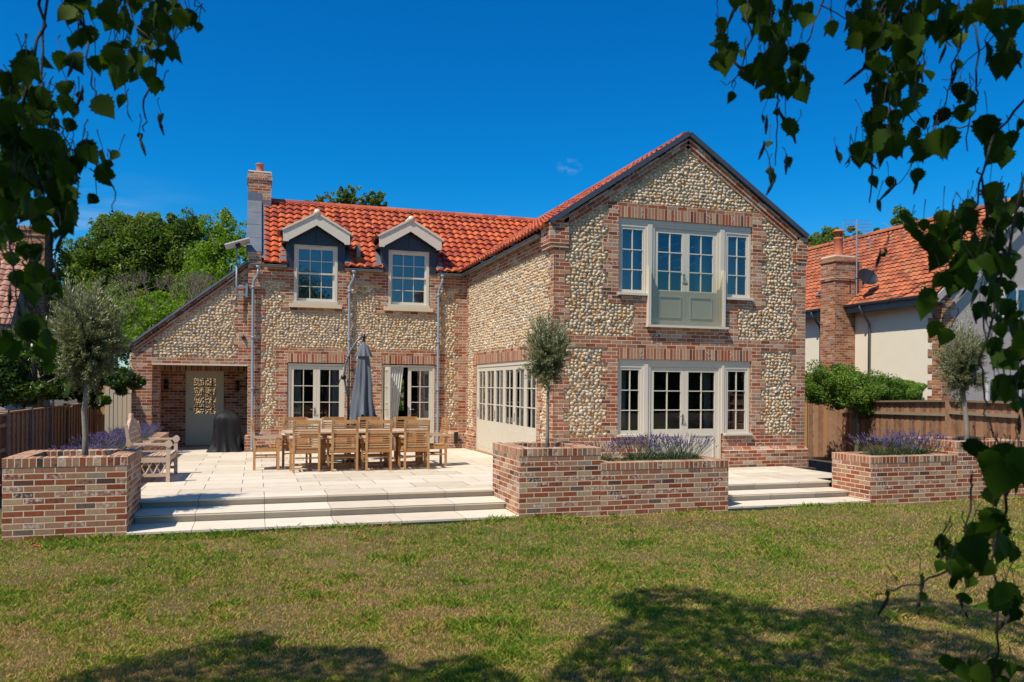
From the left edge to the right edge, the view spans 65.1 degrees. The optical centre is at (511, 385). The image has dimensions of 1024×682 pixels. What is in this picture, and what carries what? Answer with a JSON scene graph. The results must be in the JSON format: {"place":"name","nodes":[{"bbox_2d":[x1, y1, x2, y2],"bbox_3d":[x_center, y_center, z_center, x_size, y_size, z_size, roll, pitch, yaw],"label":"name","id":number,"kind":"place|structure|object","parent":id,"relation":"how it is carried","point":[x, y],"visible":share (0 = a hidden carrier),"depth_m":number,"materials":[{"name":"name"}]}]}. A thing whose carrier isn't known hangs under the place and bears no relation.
{"place":"outdoors","nodes":[
{"label":"outdoors","id":0,"kind":"place"},
{"bbox_2d":[0,393,832,509],"bbox_3d":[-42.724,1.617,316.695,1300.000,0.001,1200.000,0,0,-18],"label":"ground","id":1,"kind":"structure","parent":0,"point":[823,464],"depth_m":21.28,"materials":[{"name":"green plant"}]},
{"bbox_2d":[0,410,7,484],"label":"timber fence","id":2,"kind":"object","parent":1,"relation":"on","point":[3,432],"visible":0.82,"depth_m":15.23,"materials":[{"name":"brown wood"}]},
{"bbox_2d":[1,409,30,456],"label":"fence panel","id":3,"kind":"object","parent":1,"relation":"on","point":[19,430],"visible":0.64,"depth_m":16.17,"materials":[{"name":"brown wood"}]},
{"bbox_2d":[0,225,53,410],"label":"house","id":4,"kind":"structure","parent":1,"relation":"on","point":[6,269],"depth_m":37.64,"materials":[{"name":"brick"}]},
{"bbox_2d":[7,316,63,405],"bbox_3d":[-13.905,0.002,24.005,2.948,4.257,2.619,0,0,-18],"label":"shrub","id":5,"kind":"object","parent":1,"relation":"on","point":[51,400],"visible":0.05,"depth_m":23.63,"materials":[{"name":"green plant"}]},
{"bbox_2d":[25,407,50,449],"bbox_3d":[-10.453,1.155,17.742,0.125,1.400,1.750,0,0,-18],"label":"fence panel","id":6,"kind":"object","parent":1,"relation":"on","point":[40,428],"visible":0.66,"depth_m":17.82,"materials":[{"name":"brown wood"}]},
{"bbox_2d":[46,405,67,449],"bbox_3d":[-10.982,1.150,19.400,0.125,1.400,1.750,0,0,-18],"label":"fence panel","id":7,"kind":"object","parent":1,"relation":"on","point":[59,419],"visible":0.72,"depth_m":19.48,"materials":[{"name":"brown wood"}]},
{"bbox_2d":[63,403,81,448],"bbox_3d":[-11.515,1.146,21.072,0.125,1.400,1.780,0,0,-18],"label":"fence panel","id":8,"kind":"object","parent":1,"relation":"on","point":[74,427],"visible":0.66,"depth_m":21.14,"materials":[{"name":"brown wood"}]},
{"bbox_2d":[0,336,146,410],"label":"laurel","id":9,"kind":"object","parent":1,"relation":"on","point":[18,382],"visible":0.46,"depth_m":18.39,"materials":[{"name":"green plant"}]},
{"bbox_2d":[2,432,168,542],"bbox_3d":[-6.966,1.426,14.536,1.373,1.115,9.888,0,0,-18],"label":"brick planter","id":10,"kind":"object","parent":1,"relation":"on","point":[50,493],"visible":0.81,"depth_m":9.86,"materials":[{"name":"red brick"}]},
{"bbox_2d":[48,445,105,449],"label":"lavender plant","id":11,"kind":"object","parent":10,"relation":"in","point":[68,448],"visible":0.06,"depth_m":11.48,"materials":[{"name":"purple plant"}]},
{"bbox_2d":[60,443,109,449],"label":"lavender plant","id":12,"kind":"object","parent":10,"relation":"in","point":[61,448],"visible":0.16,"depth_m":11.81,"materials":[{"name":"purple plant"}]},
{"bbox_2d":[54,445,115,449],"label":"lavender plant","id":13,"kind":"object","parent":10,"relation":"in","point":[77,447],"visible":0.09,"depth_m":12.31,"materials":[{"name":"purple plant"}]},
{"bbox_2d":[36,266,136,455],"bbox_3d":[-5.554,-0.164,10.421,1.226,2.680,1.182,0,0,-18],"label":"olive tree","id":14,"kind":"object","parent":10,"relation":"in","point":[94,350],"visible":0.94,"depth_m":10.36,"materials":[{"name":"green plant"}]},
{"bbox_2d":[70,443,118,448],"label":"lavender plant","id":15,"kind":"object","parent":10,"relation":"in","point":[101,446],"visible":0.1,"depth_m":12.93,"materials":[{"name":"purple plant"}]},
{"bbox_2d":[68,433,125,448],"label":"lavender plant","id":16,"kind":"object","parent":10,"relation":"in","point":[111,444],"visible":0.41,"depth_m":13.27,"materials":[{"name":"purple plant"}]},
{"bbox_2d":[88,430,125,448],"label":"lavender plant","id":17,"kind":"object","parent":10,"relation":"in","point":[109,438],"visible":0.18,"depth_m":14.34,"materials":[{"name":"purple plant"}]},
{"bbox_2d":[88,440,125,448],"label":"lavender plant","id":18,"kind":"object","parent":10,"relation":"in","point":[124,446],"visible":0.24,"depth_m":13.65,"materials":[{"name":"purple plant"}]},
{"bbox_2d":[95,430,126,448],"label":"lavender plant","id":19,"kind":"object","parent":10,"relation":"in","point":[111,439],"visible":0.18,"depth_m":14.80,"materials":[{"name":"purple plant"}]},
{"bbox_2d":[90,432,136,448],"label":"lavender plant","id":20,"kind":"object","parent":10,"relation":"in","point":[124,438],"visible":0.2,"depth_m":14.00,"materials":[{"name":"purple plant"}]},
{"bbox_2d":[112,428,151,440],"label":"lavender plant","id":21,"kind":"object","parent":10,"relation":"in","point":[147,434],"visible":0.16,"depth_m":15.98,"materials":[{"name":"purple plant"}]},
{"bbox_2d":[109,424,156,437],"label":"lavender plant","id":22,"kind":"object","parent":10,"relation":"in","point":[146,430],"visible":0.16,"depth_m":16.70,"materials":[{"name":"purple plant"}]},
{"bbox_2d":[115,423,156,436],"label":"lavender plant","id":23,"kind":"object","parent":10,"relation":"in","point":[142,428],"visible":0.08,"depth_m":17.53,"materials":[{"name":"purple plant"}]},
{"bbox_2d":[80,402,94,443],"bbox_3d":[-12.057,1.141,22.772,0.125,1.400,1.810,0,0,-18],"label":"fence panel","id":24,"kind":"object","parent":1,"relation":"on","point":[90,415],"visible":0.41,"depth_m":23.19,"materials":[{"name":"brown wood"}]},
{"bbox_2d":[93,385,128,438],"bbox_3d":[-11.352,0.837,23.983,2.230,2.220,0.140,0,0,-18],"label":"timber fence","id":25,"kind":"object","parent":1,"relation":"on","point":[99,424],"visible":0.05,"depth_m":23.73,"materials":[{"name":"brown wood"}]},
{"bbox_2d":[76,279,157,366],"bbox_3d":[-17.796,-1.361,35.928,3.566,6.923,3.473,0,0,-18],"label":"shrub","id":26,"kind":"object","parent":1,"relation":"on","point":[120,287],"visible":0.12,"depth_m":35.80,"materials":[{"name":"green plant"}]},
{"bbox_2d":[105,387,131,438],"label":"side gate","id":27,"kind":"structure","parent":1,"relation":"on","point":[118,409],"depth_m":21.13,"materials":[{"name":"wood"}]},
{"bbox_2d":[51,207,230,364],"bbox_3d":[-19.212,-3.574,42.192,10.301,11.345,7.914,0,0,-18],"label":"tree","id":28,"kind":"object","parent":1,"relation":"on","point":[153,246],"visible":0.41,"depth_m":39.93,"materials":[{"name":"green plant"}]},
{"bbox_2d":[100,289,199,346],"bbox_3d":[-12.999,-0.743,31.035,4.683,5.772,4.884,0,0,31],"label":"shrub","id":29,"kind":"object","parent":1,"relation":"on","point":[146,316],"visible":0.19,"depth_m":29.59,"materials":[{"name":"green plant"}]},
{"bbox_2d":[108,270,220,330],"bbox_3d":[-12.420,-2.574,29.052,4.509,3.456,3.384,0,0,-18],"label":"bare shrub","id":30,"kind":"object","parent":1,"relation":"on","point":[196,288],"visible":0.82,"depth_m":29.02,"materials":[{"name":"plant"}]},
{"bbox_2d":[129,353,215,413],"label":"yard wall","id":31,"kind":"structure","parent":1,"relation":"on","point":[199,392],"depth_m":23.64,"materials":[{"name":"stone"}]},
{"bbox_2d":[157,207,261,311],"bbox_3d":[-13.610,-3.148,37.845,6.422,10.574,4.893,0,0,-18],"label":"tree","id":32,"kind":"object","parent":1,"relation":"on","point":[221,235],"visible":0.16,"depth_m":36.91,"materials":[{"name":"green plant"}]},
{"bbox_2d":[304,185,387,220],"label":"tree","id":33,"kind":"object","parent":1,"relation":"on","point":[346,197],"visible":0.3,"depth_m":49.73,"materials":[{"name":"green plant"}]},
{"bbox_2d":[398,379,403,410],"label":"shrub","id":34,"kind":"object","parent":1,"relation":"on","point":[401,404],"visible":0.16,"depth_m":33.65,"materials":[{"name":"green plant"}]},
{"bbox_2d":[804,399,841,456],"bbox_3d":[8.754,1.455,23.137,1.454,2.177,0.140,0,0,9],"label":"timber fence","id":35,"kind":"object","parent":1,"relation":"on","point":[823,429],"visible":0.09,"depth_m":23.09,"materials":[{"name":"brown wood"}]},
{"bbox_2d":[808,225,862,246],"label":"tree","id":36,"kind":"object","parent":1,"relation":"on","point":[826,235],"visible":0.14,"depth_m":45.43,"materials":[{"name":"green plant"}]},
{"bbox_2d":[805,359,927,451],"bbox_3d":[9.346,0.804,21.431,3.586,3.038,1.938,0,0,-6],"label":"climbing shrub","id":37,"kind":"object","parent":1,"relation":"on","point":[855,390],"visible":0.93,"depth_m":21.12,"materials":[{"name":"green plant"}]},
{"bbox_2d":[840,397,953,451],"bbox_3d":[9.490,1.353,20.196,0.140,2.194,5.405,0,0,-2],"label":"timber fence","id":38,"kind":"object","parent":1,"relation":"on","point":[926,416],"visible":0.38,"depth_m":19.75,"materials":[{"name":"brown wood"}]},
{"bbox_2d":[873,205,921,230],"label":"tree","id":39,"kind":"object","parent":1,"relation":"on","point":[895,220],"visible":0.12,"depth_m":49.58,"materials":[{"name":"green plant"}]},
{"bbox_2d":[805,196,1023,448],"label":"house","id":40,"kind":"structure","parent":1,"relation":"on","point":[867,328],"depth_m":25.29,"materials":[{"name":"brick"}]},
{"bbox_2d":[843,219,870,296],"bbox_3d":[11.174,-3.911,26.016,0.861,2.950,0.044,0,0,2],"label":"television aerial","id":41,"kind":"object","parent":40,"relation":"on","point":[856,235],"visible":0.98,"depth_m":26.00,"materials":[{"name":"metal"}]},
{"bbox_2d":[849,269,877,293],"bbox_3d":[11.087,-3.302,25.219,0.824,0.790,0.440,0,0,13],"label":"satellite dish","id":42,"kind":"object","parent":40,"relation":"attached to","point":[868,276],"visible":1,"depth_m":25.32,"materials":[{"name":"grey metal"}]},
{"bbox_2d":[986,378,1023,400],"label":"door","id":43,"kind":"structure","parent":40,"relation":"in","point":[1021,392],"depth_m":23.22,"materials":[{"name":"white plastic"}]},
{"bbox_2d":[1002,288,1023,318],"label":"window","id":44,"kind":"structure","parent":40,"relation":"in","point":[1014,295],"depth_m":23.53,"materials":[{"name":"blue glass"}]},
{"bbox_2d":[141,446,831,499],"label":"patio","id":45,"kind":"structure","parent":0,"point":[202,472],"depth_m":14.87,"materials":[{"name":"stone"}]},
{"bbox_2d":[124,413,179,481],"bbox_3d":[-6.300,1.056,14.075,0.763,1.145,1.440,0,0,-18],"label":"garden bench","id":46,"kind":"object","parent":45,"relation":"on","point":[132,429],"visible":0.93,"depth_m":13.59,"materials":[{"name":"brown wood"}]},
{"bbox_2d":[206,410,243,452],"bbox_3d":[-7.245,1.146,20.413,0.982,1.050,0.851,0,0,-18],"label":"covered barbecue","id":47,"kind":"object","parent":45,"relation":"on","point":[226,436],"visible":1,"depth_m":20.16,"materials":[{"name":"black fabric"}]},
{"bbox_2d":[250,418,281,470],"bbox_3d":[-4.866,1.153,15.876,0.602,0.995,0.604,0,0,-18],"label":"garden chair","id":48,"kind":"object","parent":45,"relation":"on","point":[267,448],"visible":1,"depth_m":15.66,"materials":[{"name":"brown wood"}]},
{"bbox_2d":[280,417,311,466],"bbox_3d":[-4.476,1.161,16.632,0.604,0.995,0.602,0,0,-19],"label":"garden chair","id":49,"kind":"object","parent":45,"relation":"on","point":[285,445],"visible":0.65,"depth_m":16.78,"materials":[{"name":"brown wood"}]},
{"bbox_2d":[289,420,322,472],"bbox_3d":[-3.979,1.155,15.486,0.604,0.995,0.602,0,0,-18],"label":"garden chair","id":50,"kind":"object","parent":45,"relation":"on","point":[294,450],"visible":1,"depth_m":15.27,"materials":[{"name":"brown wood"}]},
{"bbox_2d":[322,417,350,464],"bbox_3d":[-3.713,1.168,16.875,0.604,0.995,0.602,0,0,-19],"label":"garden chair","id":51,"kind":"object","parent":45,"relation":"on","point":[332,418],"visible":0.26,"depth_m":17.06,"materials":[{"name":"brown wood"}]},
{"bbox_2d":[326,420,360,471],"bbox_3d":[-3.301,1.161,15.713,0.604,0.995,0.602,0,0,-19],"label":"garden chair","id":52,"kind":"object","parent":45,"relation":"on","point":[336,448],"visible":1,"depth_m":15.50,"materials":[{"name":"brown wood"}]},
{"bbox_2d":[326,334,376,461],"bbox_3d":[-3.603,0.254,17.956,1.172,2.840,0.980,0,0,-18],"label":"parasol","id":53,"kind":"object","parent":45,"relation":"on","point":[361,404],"visible":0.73,"depth_m":17.92,"materials":[{"name":"grey fabric"}]},
{"bbox_2d":[281,428,426,469],"bbox_3d":[-3.186,1.287,16.370,2.940,0.755,1.034,0,0,-18],"label":"dining table","id":54,"kind":"object","parent":45,"relation":"on","point":[325,432],"visible":0.42,"depth_m":16.16,"materials":[{"name":"brown wood"}]},
{"bbox_2d":[358,417,384,464],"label":"garden chair","id":55,"kind":"object","parent":45,"relation":"on","point":[359,439],"visible":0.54,"depth_m":17.27,"materials":[{"name":"brown wood"}]},
{"bbox_2d":[361,420,393,470],"bbox_3d":[-2.666,1.166,15.894,0.604,0.995,0.602,0,0,-17],"label":"garden chair","id":56,"kind":"object","parent":45,"relation":"on","point":[366,448],"visible":1,"depth_m":15.68,"materials":[{"name":"brown wood"}]},
{"bbox_2d":[394,417,422,463],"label":"garden chair","id":57,"kind":"object","parent":45,"relation":"on","point":[396,438],"visible":0.39,"depth_m":17.48,"materials":[{"name":"brown wood"}]},
{"bbox_2d":[398,420,431,469],"bbox_3d":[-1.957,1.172,16.141,0.604,0.995,0.602,0,0,-18],"label":"garden chair","id":58,"kind":"object","parent":45,"relation":"on","point":[410,447],"visible":1,"depth_m":15.94,"materials":[{"name":"brown wood"}]},
{"bbox_2d":[419,418,449,466],"bbox_3d":[-1.657,1.180,16.847,0.602,0.995,0.604,0,0,-18],"label":"garden chair","id":59,"kind":"object","parent":45,"relation":"on","point":[440,446],"visible":0.79,"depth_m":16.69,"materials":[{"name":"brown wood"}]},
{"bbox_2d":[128,131,811,467],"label":"house","id":60,"kind":"structure","parent":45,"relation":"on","point":[704,337],"depth_m":19.70,"materials":[{"name":"stone"}]},
{"bbox_2d":[164,379,168,389],"bbox_3d":[-9.297,-0.031,21.580,0.110,0.290,0.134,0,0,-18],"label":"wall lamp","id":61,"kind":"object","parent":60,"relation":"attached to","point":[166,382],"visible":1,"depth_m":21.54,"materials":[{"name":"black metal"}]},
{"bbox_2d":[188,373,220,444],"bbox_3d":[-8.415,0.651,21.978,0.826,1.960,0.114,0,0,-18],"label":"door","id":62,"kind":"structure","parent":60,"relation":"in","point":[200,426],"depth_m":21.95,"materials":[{"name":"grey wood"}]},
{"bbox_2d":[194,378,215,412],"bbox_3d":[-8.462,0.241,22.137,0.766,1.060,0.020,0,0,-18],"label":"inner window","id":63,"kind":"structure","parent":60,"relation":"in","point":[212,397],"depth_m":22.16,"materials":[{"name":"grey wood"}]},
{"bbox_2d":[235,380,238,390],"bbox_3d":[-7.573,0.003,22.130,0.110,0.290,0.134,0,0,-18],"label":"wall lamp","id":64,"kind":"object","parent":60,"relation":"attached to","point":[237,385],"visible":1,"depth_m":22.09,"materials":[{"name":"black metal"}]},
{"bbox_2d":[225,237,249,306],"bbox_3d":[-6.963,-2.866,20.342,0.616,1.758,0.400,0,0,-18],"label":"antenna","id":65,"kind":"object","parent":60,"relation":"attached to","point":[237,244],"visible":1,"depth_m":20.32,"materials":[{"name":"metal"}]},
{"bbox_2d":[290,366,316,446],"bbox_3d":[-5.437,0.569,20.906,0.664,2.155,0.114,0,0,-18],"label":"door","id":66,"kind":"structure","parent":60,"relation":"in","point":[314,368],"depth_m":20.92,"materials":[{"name":"wood"}]},
{"bbox_2d":[316,366,342,446],"bbox_3d":[-4.808,0.574,21.132,0.663,2.155,0.066,0,0,-18],"label":"door","id":67,"kind":"structure","parent":60,"relation":"in","point":[319,368],"depth_m":21.11,"materials":[{"name":"wood"}]},
{"bbox_2d":[384,367,390,427],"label":"door","id":68,"kind":"structure","parent":60,"relation":"in","point":[387,369],"depth_m":21.22,"materials":[{"name":"wood"}]},
{"bbox_2d":[407,368,431,442],"bbox_3d":[-2.503,0.593,21.842,0.664,2.155,0.114,0,0,-18],"label":"door","id":69,"kind":"structure","parent":60,"relation":"in","point":[409,369],"depth_m":21.87,"materials":[{"name":"wood"}]},
{"bbox_2d":[454,432,457,443],"bbox_3d":[-1.536,1.433,21.989,0.110,0.330,0.090,0,0,-18],"label":"flood light","id":70,"kind":"object","parent":60,"relation":"attached to","point":[455,437],"visible":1,"depth_m":21.96,"materials":[{"name":"black metal"}]},
{"bbox_2d":[478,367,485,451],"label":"door","id":71,"kind":"structure","parent":60,"relation":"in","point":[481,423],"depth_m":20.74,"materials":[{"name":"wood"}]},
{"bbox_2d":[486,367,494,453],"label":"door","id":72,"kind":"structure","parent":60,"relation":"in","point":[489,424],"depth_m":20.03,"materials":[{"name":"wood"}]},
{"bbox_2d":[494,366,503,441],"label":"door","id":73,"kind":"structure","parent":60,"relation":"in","point":[498,426],"depth_m":19.29,"materials":[{"name":"wood"}]},
{"bbox_2d":[504,365,513,441],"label":"door","id":74,"kind":"structure","parent":60,"relation":"in","point":[508,428],"depth_m":18.53,"materials":[{"name":"wood"}]},
{"bbox_2d":[514,365,524,441],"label":"door","id":75,"kind":"structure","parent":60,"relation":"in","point":[519,431],"depth_m":17.82,"materials":[{"name":"wood"}]},
{"bbox_2d":[525,365,535,441],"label":"door","id":76,"kind":"structure","parent":60,"relation":"in","point":[530,432],"depth_m":17.15,"materials":[{"name":"wood"}]},
{"bbox_2d":[617,363,645,436],"bbox_3d":[2.394,0.294,16.237,0.634,1.475,0.190,0,0,-18],"label":"window","id":77,"kind":"structure","parent":60,"relation":"in","point":[621,366],"depth_m":16.27,"materials":[{"name":"wood"}]},
{"bbox_2d":[618,222,647,296],"bbox_3d":[2.446,-2.559,16.246,0.694,1.470,0.190,0,0,-18],"label":"window","id":78,"kind":"structure","parent":60,"relation":"in","point":[622,225],"depth_m":16.27,"materials":[{"name":"wood"}]},
{"bbox_2d":[650,367,684,454],"bbox_3d":[3.196,0.648,16.520,0.795,2.040,0.114,0,0,-18],"label":"door","id":79,"kind":"structure","parent":60,"relation":"in","point":[671,432],"depth_m":16.53,"materials":[{"name":"wood"}]},
{"bbox_2d":[654,228,685,324],"bbox_3d":[3.255,-2.237,16.531,0.728,1.970,0.114,0,0,-18],"label":"door","id":80,"kind":"structure","parent":60,"relation":"in","point":[669,305],"depth_m":16.54,"materials":[{"name":"wood"}]},
{"bbox_2d":[618,359,749,436],"bbox_3d":[3.569,0.590,16.659,3.100,2.222,0.110,0,0,-18],"label":"window frame","id":81,"kind":"structure","parent":60,"relation":"in","point":[627,361],"depth_m":16.51,"materials":[{"name":"wood"}]},
{"bbox_2d":[619,217,750,329],"bbox_3d":[3.612,-2.277,16.597,3.100,2.187,0.240,0,0,-18],"label":"window frame","id":82,"kind":"structure","parent":60,"relation":"in","point":[650,223],"depth_m":16.56,"materials":[{"name":"wood"}]},
{"bbox_2d":[685,230,716,325],"bbox_3d":[3.944,-2.231,16.776,0.728,1.970,0.066,0,0,-18],"label":"door","id":83,"kind":"structure","parent":60,"relation":"in","point":[700,307],"depth_m":16.77,"materials":[{"name":"wood"}]},
{"bbox_2d":[684,368,717,457],"bbox_3d":[3.950,0.654,16.785,0.795,2.040,0.066,0,0,-18],"label":"door","id":84,"kind":"structure","parent":60,"relation":"in","point":[703,433],"depth_m":16.79,"materials":[{"name":"wood"}]},
{"bbox_2d":[721,365,752,435],"bbox_3d":[4.761,0.313,16.992,0.665,1.475,0.190,0,0,-18],"label":"window","id":85,"kind":"structure","parent":60,"relation":"in","point":[728,368],"depth_m":17.02,"materials":[{"name":"wood"}]},
{"bbox_2d":[725,230,753,300],"bbox_3d":[4.775,-2.539,16.989,0.685,1.470,0.190,0,0,-18],"label":"window","id":86,"kind":"structure","parent":60,"relation":"in","point":[728,233],"depth_m":17.02,"materials":[{"name":"wood"}]},
{"bbox_2d":[800,467,815,470],"bbox_3d":[-0.213,1.794,18.785,13.130,0.150,4.720,0,0,31],"label":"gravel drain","id":87,"kind":"object","parent":45,"relation":"on","point":[810,468],"visible":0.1,"depth_m":17.30,"materials":[{"name":"beige gravel"}]},
{"bbox_2d":[0,486,1023,681],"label":"lawn","id":88,"kind":"structure","parent":0,"point":[530,538],"depth_m":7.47,"materials":[{"name":"green plant"}]},
{"bbox_2d":[126,487,517,537],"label":"garden steps","id":89,"kind":"structure","parent":88,"relation":"on","point":[190,515],"depth_m":11.44,"materials":[{"name":"stone"}]},
{"bbox_2d":[0,0,1023,681],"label":"birch tree","id":90,"kind":"object","parent":88,"relation":"on","point":[44,164],"visible":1,"depth_m":1.40,"materials":[{"name":"green plant"}]},
{"bbox_2d":[493,441,728,518],"bbox_3d":[1.546,1.489,12.735,3.468,1.130,1.370,0,0,-18],"label":"brick planter","id":91,"kind":"object","parent":88,"relation":"on","point":[560,478],"visible":0.9,"depth_m":12.03,"materials":[{"name":"red brick"}]},
{"bbox_2d":[516,305,574,446],"bbox_3d":[0.518,-0.037,12.492,0.907,2.486,0.828,0,0,1],"label":"olive tree","id":92,"kind":"object","parent":91,"relation":"in","point":[547,355],"visible":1,"depth_m":12.40,"materials":[{"name":"green plant"}]},
{"bbox_2d":[575,439,630,460],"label":"lavender plant","id":93,"kind":"object","parent":91,"relation":"in","point":[608,458],"visible":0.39,"depth_m":12.46,"materials":[{"name":"purple plant"}]},
{"bbox_2d":[607,432,666,460],"bbox_3d":[1.971,1.038,12.679,0.859,0.594,0.927,0,0,-31],"label":"lavender plant","id":94,"kind":"object","parent":91,"relation":"in","point":[630,456],"visible":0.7,"depth_m":12.61,"materials":[{"name":"purple plant"}]},
{"bbox_2d":[630,432,683,459],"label":"lavender plant","id":95,"kind":"object","parent":91,"relation":"in","point":[662,457],"visible":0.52,"depth_m":12.64,"materials":[{"name":"purple plant"}]},
{"bbox_2d":[642,433,702,459],"bbox_3d":[2.558,1.050,12.838,0.990,0.578,0.918,0,0,-5],"label":"lavender plant","id":96,"kind":"object","parent":91,"relation":"in","point":[675,456],"visible":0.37,"depth_m":12.73,"materials":[{"name":"purple plant"}]},
{"bbox_2d":[659,433,716,459],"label":"lavender plant","id":97,"kind":"object","parent":91,"relation":"in","point":[694,455],"visible":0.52,"depth_m":12.93,"materials":[{"name":"purple plant"}]},
{"bbox_2d":[728,478,869,510],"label":"garden steps","id":98,"kind":"structure","parent":88,"relation":"on","point":[750,495],"depth_m":13.65,"materials":[{"name":"stone"}]},
{"bbox_2d":[832,436,1023,503],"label":"brick planter","id":99,"kind":"object","parent":88,"relation":"on","point":[943,474],"visible":0.67,"depth_m":13.81,"materials":[{"name":"red brick"}]},
{"bbox_2d":[846,431,911,454],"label":"lavender plant","id":100,"kind":"object","parent":99,"relation":"in","point":[874,451],"visible":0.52,"depth_m":13.96,"materials":[{"name":"purple plant"}]},
{"bbox_2d":[865,433,922,454],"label":"lavender plant","id":101,"kind":"object","parent":99,"relation":"in","point":[892,451],"visible":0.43,"depth_m":13.94,"materials":[{"name":"purple plant"}]},
{"bbox_2d":[880,435,927,454],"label":"lavender plant","id":102,"kind":"object","parent":99,"relation":"in","point":[912,451],"visible":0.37,"depth_m":14.06,"materials":[{"name":"purple plant"}]},
{"bbox_2d":[885,428,943,454],"bbox_3d":[7.167,1.081,14.379,1.005,0.638,0.931,0,0,-9],"label":"lavender plant","id":103,"kind":"object","parent":99,"relation":"in","point":[919,452],"visible":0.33,"depth_m":14.25,"materials":[{"name":"purple plant"}]},
{"bbox_2d":[903,432,951,453],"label":"lavender plant","id":104,"kind":"object","parent":99,"relation":"in","point":[931,451],"visible":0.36,"depth_m":14.25,"materials":[{"name":"purple plant"}]},
{"bbox_2d":[929,307,989,440],"bbox_3d":[8.309,-0.101,14.915,1.178,2.745,1.110,0,0,-18],"label":"olive tree","id":105,"kind":"object","parent":99,"relation":"in","point":[956,363],"visible":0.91,"depth_m":14.80,"materials":[{"name":"green plant"}]},
{"bbox_2d":[949,400,1023,439],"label":"timber fence","id":106,"kind":"object","parent":88,"relation":"on","point":[1002,417],"visible":0.22,"depth_m":16.21,"materials":[{"name":"brown wood"}]},
{"bbox_2d":[0,0,1023,367],"label":"sky","id":107,"kind":"structure","parent":0,"point":[515,108],"materials":[{"name":"blue"}]}
]}

